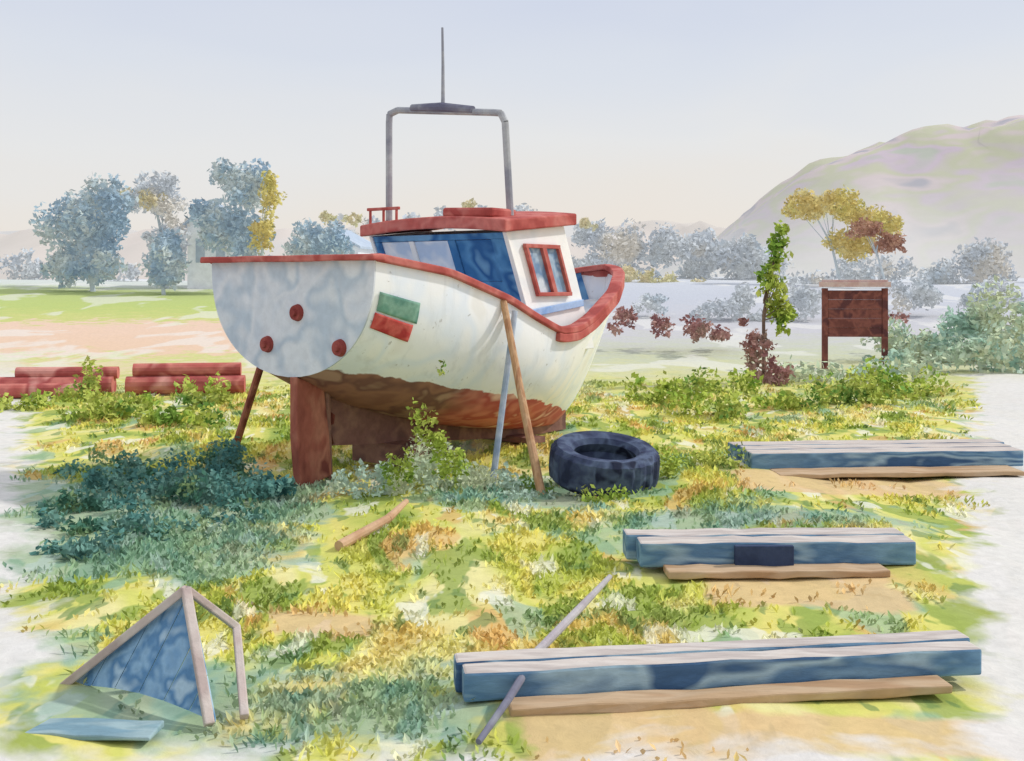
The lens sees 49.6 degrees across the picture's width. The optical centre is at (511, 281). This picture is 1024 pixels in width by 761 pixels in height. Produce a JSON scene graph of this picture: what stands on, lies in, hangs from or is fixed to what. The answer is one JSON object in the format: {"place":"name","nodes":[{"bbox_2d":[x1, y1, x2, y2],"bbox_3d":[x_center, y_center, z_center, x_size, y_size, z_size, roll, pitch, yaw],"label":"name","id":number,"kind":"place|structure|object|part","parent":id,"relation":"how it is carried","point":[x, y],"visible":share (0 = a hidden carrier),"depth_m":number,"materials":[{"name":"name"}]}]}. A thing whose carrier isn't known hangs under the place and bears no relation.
{"place":"outdoors","nodes":[
{"label":"outdoors","id":0,"kind":"place"},
{"bbox_2d":[0,220,725,280],"bbox_3d":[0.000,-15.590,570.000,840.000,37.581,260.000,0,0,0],"label":"hill","id":1,"kind":"structure","parent":0,"point":[133,244],"depth_m":498.05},
{"bbox_2d":[0,378,989,760],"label":"grass","id":2,"kind":"structure","parent":0,"point":[282,698],"depth_m":8.74,"materials":[{"name":"green plant"}]},
{"bbox_2d":[0,277,1023,760],"bbox_3d":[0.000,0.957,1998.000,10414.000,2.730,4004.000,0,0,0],"label":"ground","id":3,"kind":"structure","parent":0,"point":[976,569],"depth_m":8.38,"materials":[{"name":"green plant"}]},
{"bbox_2d":[0,366,119,397],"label":"rusty pipe","id":4,"kind":"object","parent":3,"relation":"on","point":[28,380],"visible":0.77,"depth_m":21.40,"materials":[{"name":"red metal"}]},
{"bbox_2d":[28,172,139,291],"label":"broadleaf tree","id":5,"kind":"object","parent":3,"relation":"on","point":[93,225],"visible":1,"depth_m":59.29,"materials":[{"name":"blue plant"}]},
{"bbox_2d":[25,718,163,740],"bbox_3d":[-2.085,2.180,5.400,0.732,0.041,0.208,0,0,3],"label":"loose plank","id":6,"kind":"object","parent":3,"relation":"on","point":[87,729],"visible":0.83,"depth_m":5.37,"materials":[{"name":"blue wood"}]},
{"bbox_2d":[0,355,233,427],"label":"bush","id":7,"kind":"object","parent":3,"relation":"on","point":[113,408],"visible":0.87,"depth_m":18.12,"materials":[{"name":"green plant"}]},
{"bbox_2d":[60,585,248,726],"bbox_3d":[-1.792,1.921,5.996,1.189,0.590,0.634,0,0,29],"label":"wooden trestle","id":8,"kind":"object","parent":3,"relation":"on","point":[146,654],"visible":0.94,"depth_m":5.87,"materials":[{"name":"wood"}]},
{"bbox_2d":[118,169,191,287],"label":"broadleaf tree","id":9,"kind":"object","parent":3,"relation":"on","point":[156,185],"visible":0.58,"depth_m":63.65,"materials":[{"name":"grey plant"}]},
{"bbox_2d":[29,433,298,560],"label":"weeds","id":10,"kind":"object","parent":3,"relation":"on","point":[217,471],"visible":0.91,"depth_m":11.08,"materials":[{"name":"green plant"}]},
{"bbox_2d":[138,227,192,294],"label":"broadleaf tree","id":11,"kind":"object","parent":3,"relation":"on","point":[166,267],"visible":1,"depth_m":57.59,"materials":[{"name":"blue plant"}]},
{"bbox_2d":[125,362,245,394],"bbox_3d":[-6.305,1.879,21.486,2.220,0.592,0.433,0,0,-8],"label":"rusty pipe","id":12,"kind":"object","parent":3,"relation":"on","point":[158,378],"visible":0.76,"depth_m":21.37,"materials":[{"name":"red metal"}]},
{"bbox_2d":[187,205,233,288],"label":"walls","id":13,"kind":"structure","parent":3,"relation":"on","point":[199,275],"depth_m":63.93,"materials":[{"name":"grey paint"}]},
{"bbox_2d":[182,203,215,227],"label":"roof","id":14,"kind":"structure","parent":13,"relation":"on","point":[186,222],"depth_m":63.66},
{"bbox_2d":[196,239,204,262],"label":"window","id":15,"kind":"structure","parent":13,"relation":"attached to","point":[200,253],"depth_m":63.90,"materials":[{"name":"grey glass"}]},
{"bbox_2d":[216,246,224,256],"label":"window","id":16,"kind":"structure","parent":13,"relation":"attached to","point":[221,253],"depth_m":64.01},
{"bbox_2d":[183,157,276,256],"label":"broadleaf tree","id":17,"kind":"object","parent":3,"relation":"on","point":[220,226],"visible":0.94,"depth_m":59.48,"materials":[{"name":"blue plant"}]},
{"bbox_2d":[233,367,262,445],"bbox_3d":[-3.311,1.576,13.902,0.100,1.502,1.086,0,0,-38],"label":"timber prop","id":18,"kind":"object","parent":3,"relation":"on","point":[245,414],"visible":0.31,"depth_m":13.84,"materials":[{"name":"brown wood"}]},
{"bbox_2d":[247,170,286,255],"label":"poplar tree","id":19,"kind":"object","parent":3,"relation":"on","point":[264,229],"visible":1,"depth_m":58.89,"materials":[{"name":"yellow plant"}]},
{"bbox_2d":[281,217,356,255],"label":"broadleaf tree","id":20,"kind":"object","parent":3,"relation":"on","point":[318,239],"visible":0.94,"depth_m":61.49,"materials":[{"name":"blue plant"}]},
{"bbox_2d":[344,242,373,253],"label":"walls","id":21,"kind":"structure","parent":3,"relation":"on","point":[363,251],"depth_m":72.28,"materials":[{"name":"white paint"}]},
{"bbox_2d":[330,228,372,249],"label":"roof","id":22,"kind":"structure","parent":21,"relation":"on","point":[360,242],"depth_m":73.56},
{"bbox_2d":[334,499,408,550],"bbox_3d":[-1.171,2.115,9.689,0.132,0.196,1.287,0,0,21],"label":"driftwood stick","id":23,"kind":"object","parent":3,"relation":"on","point":[365,531],"visible":0.97,"depth_m":9.48,"materials":[{"name":"brown wood"}]},
{"bbox_2d":[352,440,428,466],"bbox_3d":[-1.482,2.070,13.474,1.000,0.260,0.300,0,0,37],"label":"keel block","id":24,"kind":"object","parent":3,"relation":"on","point":[373,453],"depth_m":13.37,"materials":[{"name":"brown wood"}]},
{"bbox_2d":[200,27,624,486],"bbox_3d":[-0.508,-0.499,14.757,3.160,5.602,6.689,0,0,37],"label":"fishing boat","id":25,"kind":"object","parent":3,"relation":"on","point":[351,349],"visible":0.95,"depth_m":12.74,"materials":[{"name":"paint"}]},
{"bbox_3d":[-0.211,0.450,14.106,0.576,0.900,0.430,0,0,37],"label":"cabin door","id":26,"kind":"part","parent":25,"relation":"part of","materials":[{"name":"blue paint"}]},
{"bbox_3d":[0.246,-0.140,13.717,0.055,0.614,0.306,0,0,37],"label":"window frame","id":27,"kind":"part","parent":25,"relation":"part of","materials":[{"name":"red wood"}]},
{"bbox_3d":[0.270,-0.440,13.742,0.050,0.050,0.390,0,0,37],"label":"window frame","id":28,"kind":"part","parent":25,"relation":"part of","materials":[{"name":"red wood"}]},
{"label":"window glass","id":29,"kind":"part","parent":25,"relation":"part of","materials":[{"name":"blue glass"}]},
{"bbox_3d":[0.434,0.160,13.957,0.050,0.050,0.390,0,0,37],"label":"window frame","id":30,"kind":"part","parent":25,"relation":"part of","materials":[{"name":"red wood"}]},
{"bbox_3d":[0.452,-0.140,13.987,0.055,0.614,0.306,0,0,37],"label":"window frame","id":31,"kind":"part","parent":25,"relation":"part of","materials":[{"name":"red wood"}]},
{"bbox_3d":[0.475,-0.140,14.017,0.055,0.614,0.306,0,0,37],"label":"window frame","id":32,"kind":"part","parent":25,"relation":"part of","materials":[{"name":"red wood"}]},
{"bbox_3d":[0.491,-0.440,14.032,0.050,0.050,0.365,0,0,37],"label":"window frame","id":33,"kind":"part","parent":25,"relation":"part of","materials":[{"name":"red wood"}]},
{"label":"window glass","id":34,"kind":"part","parent":25,"relation":"part of","materials":[{"name":"glass"}]},
{"bbox_3d":[0.664,-0.140,14.267,0.055,0.614,0.306,0,0,37],"label":"window frame","id":35,"kind":"part","parent":25,"relation":"part of","materials":[{"name":"red wood"}]},
{"bbox_3d":[0.654,0.160,14.247,0.050,0.050,0.365,0,0,37],"label":"window frame","id":36,"kind":"part","parent":25,"relation":"part of","materials":[{"name":"red wood"}]},
{"bbox_2d":[120,187,706,282],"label":"distant bushes","id":37,"kind":"object","parent":3,"relation":"on","point":[631,273],"visible":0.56,"depth_m":66.75,"materials":[{"name":"grey plant"}]},
{"bbox_2d":[379,359,471,490],"bbox_3d":[-0.888,1.467,11.447,0.954,1.372,0.414,0,0,0],"label":"climbing weed","id":38,"kind":"object","parent":3,"relation":"on","point":[437,439],"visible":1,"depth_m":11.43,"materials":[{"name":"green plant"}]},
{"bbox_2d":[321,434,556,502],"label":"weeds","id":39,"kind":"object","parent":3,"relation":"on","point":[425,465],"visible":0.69,"depth_m":11.72,"materials":[{"name":"green plant"}]},
{"bbox_2d":[476,675,524,744],"bbox_3d":[-0.049,2.137,5.558,0.050,0.155,0.568,0,0,21],"label":"iron strut","id":40,"kind":"object","parent":3,"relation":"on","point":[504,704],"visible":1,"depth_m":5.53,"materials":[{"name":"grey metal"}]},
{"bbox_2d":[490,310,517,483],"bbox_3d":[-0.094,1.321,12.636,0.077,1.977,0.523,0,0,35],"label":"timber prop","id":41,"kind":"object","parent":3,"relation":"on","point":[500,423],"visible":0.66,"depth_m":12.59,"materials":[{"name":"grey wood"}]},
{"bbox_2d":[0,237,1019,283],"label":"distant trees","id":42,"kind":"object","parent":3,"relation":"on","point":[980,262],"visible":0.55,"depth_m":73.16,"materials":[{"name":"grey plant"}]},
{"bbox_2d":[492,434,544,443],"bbox_3d":[-0.030,2.160,15.384,1.000,0.080,0.300,0,0,37],"label":"keel block","id":43,"kind":"object","parent":3,"relation":"on","point":[517,438],"depth_m":15.16,"materials":[{"name":"brown wood"}]},
{"bbox_2d":[500,300,545,494],"bbox_3d":[0.116,1.263,12.299,0.100,2.119,1.125,0,0,-23],"label":"timber prop","id":44,"kind":"object","parent":3,"relation":"on","point":[533,455],"visible":0.86,"depth_m":12.26,"materials":[{"name":"brown wood"}]},
{"bbox_2d":[331,203,793,279],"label":"distant trees","id":45,"kind":"object","parent":3,"relation":"on","point":[743,257],"visible":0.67,"depth_m":79.09,"materials":[{"name":"grey plant"}]},
{"bbox_2d":[534,574,611,648],"bbox_3d":[0.368,1.985,6.648,0.071,0.278,0.877,0,0,33],"label":"driftwood stick","id":46,"kind":"object","parent":3,"relation":"on","point":[549,639],"visible":0.84,"depth_m":6.62,"materials":[{"name":"grey wood"}]},
{"bbox_2d":[549,431,659,497],"bbox_3d":[1.000,1.980,12.050,1.195,0.400,1.196,4,10,0],"label":"old tyre","id":47,"kind":"object","parent":3,"relation":"on","point":[579,460],"visible":0.94,"depth_m":11.69,"materials":[{"name":"rubber"}]},
{"bbox_2d":[509,431,747,503],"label":"weeds","id":48,"kind":"object","parent":3,"relation":"on","point":[670,466],"visible":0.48,"depth_m":12.42,"materials":[{"name":"green plant"}]},
{"bbox_2d":[454,630,969,692],"bbox_3d":[1.149,2.115,6.199,2.947,0.180,0.158,0,0,-8],"label":"plank","id":49,"kind":"object","parent":3,"relation":"on","point":[516,655],"visible":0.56,"depth_m":6.16,"materials":[{"name":"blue wood"}]},
{"bbox_2d":[462,641,981,701],"bbox_3d":[1.174,2.116,6.041,2.895,0.168,0.157,0,0,-8],"label":"plank","id":50,"kind":"object","parent":3,"relation":"on","point":[488,681],"visible":0.91,"depth_m":5.97,"materials":[{"name":"blue wood"}]},
{"bbox_2d":[508,675,952,716],"bbox_3d":[1.169,2.192,5.870,2.397,0.064,0.171,0,0,-8],"label":"timber","id":51,"kind":"object","parent":3,"relation":"on","point":[651,700],"visible":0.96,"depth_m":5.83,"materials":[{"name":"brown wood"}]},
{"bbox_2d":[607,305,910,343],"bbox_3d":[7.176,1.281,32.910,8.834,1.140,3.929,0,0,0],"label":"scrub","id":52,"kind":"object","parent":3,"relation":"on","point":[697,329],"visible":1,"depth_m":32.81,"materials":[{"name":"red plant"}]},
{"bbox_2d":[623,527,903,559],"bbox_3d":[2.007,2.099,8.891,2.221,0.211,0.236,0,0,-2],"label":"plank","id":53,"kind":"object","parent":3,"relation":"on","point":[630,536],"visible":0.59,"depth_m":8.84,"materials":[{"name":"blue wood"}]},
{"bbox_2d":[738,317,795,385],"bbox_3d":[5.418,1.518,23.623,1.184,1.502,0.840,0,0,0],"label":"red shrub","id":54,"kind":"object","parent":3,"relation":"on","point":[753,344],"visible":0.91,"depth_m":23.49,"materials":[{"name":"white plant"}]},
{"bbox_2d":[753,220,797,374],"bbox_3d":[5.680,0.582,23.940,0.966,3.837,0.742,0,0,0],"label":"slender tree","id":55,"kind":"object","parent":3,"relation":"on","point":[778,312],"visible":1,"depth_m":23.93,"materials":[{"name":"green plant"}]},
{"bbox_2d":[636,535,915,566],"bbox_3d":[2.051,2.100,8.651,2.144,0.198,0.238,0,0,-2],"label":"plank","id":56,"kind":"object","parent":3,"relation":"on","point":[658,551],"visible":0.89,"depth_m":8.55,"materials":[{"name":"blue wood"}]},
{"bbox_2d":[734,545,793,565],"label":"patch","id":57,"kind":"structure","parent":56,"relation":"attached to","point":[770,555],"depth_m":8.45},
{"bbox_2d":[663,563,889,579],"bbox_3d":[1.995,2.191,8.399,1.671,0.064,0.253,0,0,-2],"label":"timber","id":58,"kind":"object","parent":3,"relation":"on","point":[734,571],"visible":1,"depth_m":8.30,"materials":[{"name":"brown wood"}]},
{"bbox_2d":[621,355,955,419],"bbox_3d":[5.312,2.120,21.095,7.140,1.293,4.060,0,0,-27],"label":"bush","id":59,"kind":"object","parent":3,"relation":"on","point":[872,388],"visible":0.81,"depth_m":20.04,"materials":[{"name":"green plant"}]},
{"bbox_2d":[632,273,1023,321],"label":"distant bushes","id":60,"kind":"object","parent":3,"relation":"on","point":[799,298],"visible":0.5,"depth_m":45.11,"materials":[{"name":"grey plant"}]},
{"bbox_2d":[781,184,904,279],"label":"yellow tree","id":61,"kind":"object","parent":3,"relation":"on","point":[812,206],"visible":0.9,"depth_m":65.53,"materials":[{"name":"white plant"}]},
{"bbox_2d":[819,280,890,368],"bbox_3d":[8.650,1.137,28.000,1.720,2.365,0.300,0,0,5],"label":"notice board","id":62,"kind":"object","parent":3,"relation":"on","point":[854,313],"visible":0.88,"depth_m":27.96,"materials":[{"name":"brown wood"}]},
{"bbox_2d":[728,439,1003,459],"bbox_3d":[4.378,2.091,13.724,3.409,0.230,0.297,0,0,-4],"label":"plank","id":63,"kind":"object","parent":3,"relation":"on","point":[761,443],"visible":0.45,"depth_m":13.66,"materials":[{"name":"blue wood"}]},
{"bbox_2d":[739,443,1009,463],"bbox_3d":[4.395,2.091,13.424,3.276,0.218,0.298,0,0,-4],"label":"plank","id":64,"kind":"object","parent":3,"relation":"on","point":[837,446],"visible":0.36,"depth_m":13.38,"materials":[{"name":"blue wood"}]},
{"bbox_2d":[845,217,907,279],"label":"brown tree","id":65,"kind":"object","parent":3,"relation":"on","point":[888,242],"visible":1,"depth_m":63.62,"materials":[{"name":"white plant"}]},
{"bbox_2d":[745,446,1022,468],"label":"plank","id":66,"kind":"object","parent":3,"relation":"on","point":[872,457],"visible":0.9,"depth_m":13.00,"materials":[{"name":"blue wood"}]},
{"bbox_2d":[770,465,1023,478],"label":"timber","id":67,"kind":"object","parent":3,"relation":"on","point":[917,471],"visible":0.94,"depth_m":12.65,"materials":[{"name":"brown wood"}]},
{"bbox_2d":[777,274,1023,382],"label":"bush","id":68,"kind":"object","parent":3,"relation":"on","point":[987,344],"visible":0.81,"depth_m":27.41,"materials":[{"name":"green plant"}]},
{"bbox_2d":[0,0,1023,230],"label":"sky","id":69,"kind":"structure","parent":0,"point":[680,111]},
{"bbox_2d":[657,115,1023,277],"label":"hill","id":70,"kind":"structure","parent":0,"point":[944,190],"depth_m":223.20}
]}

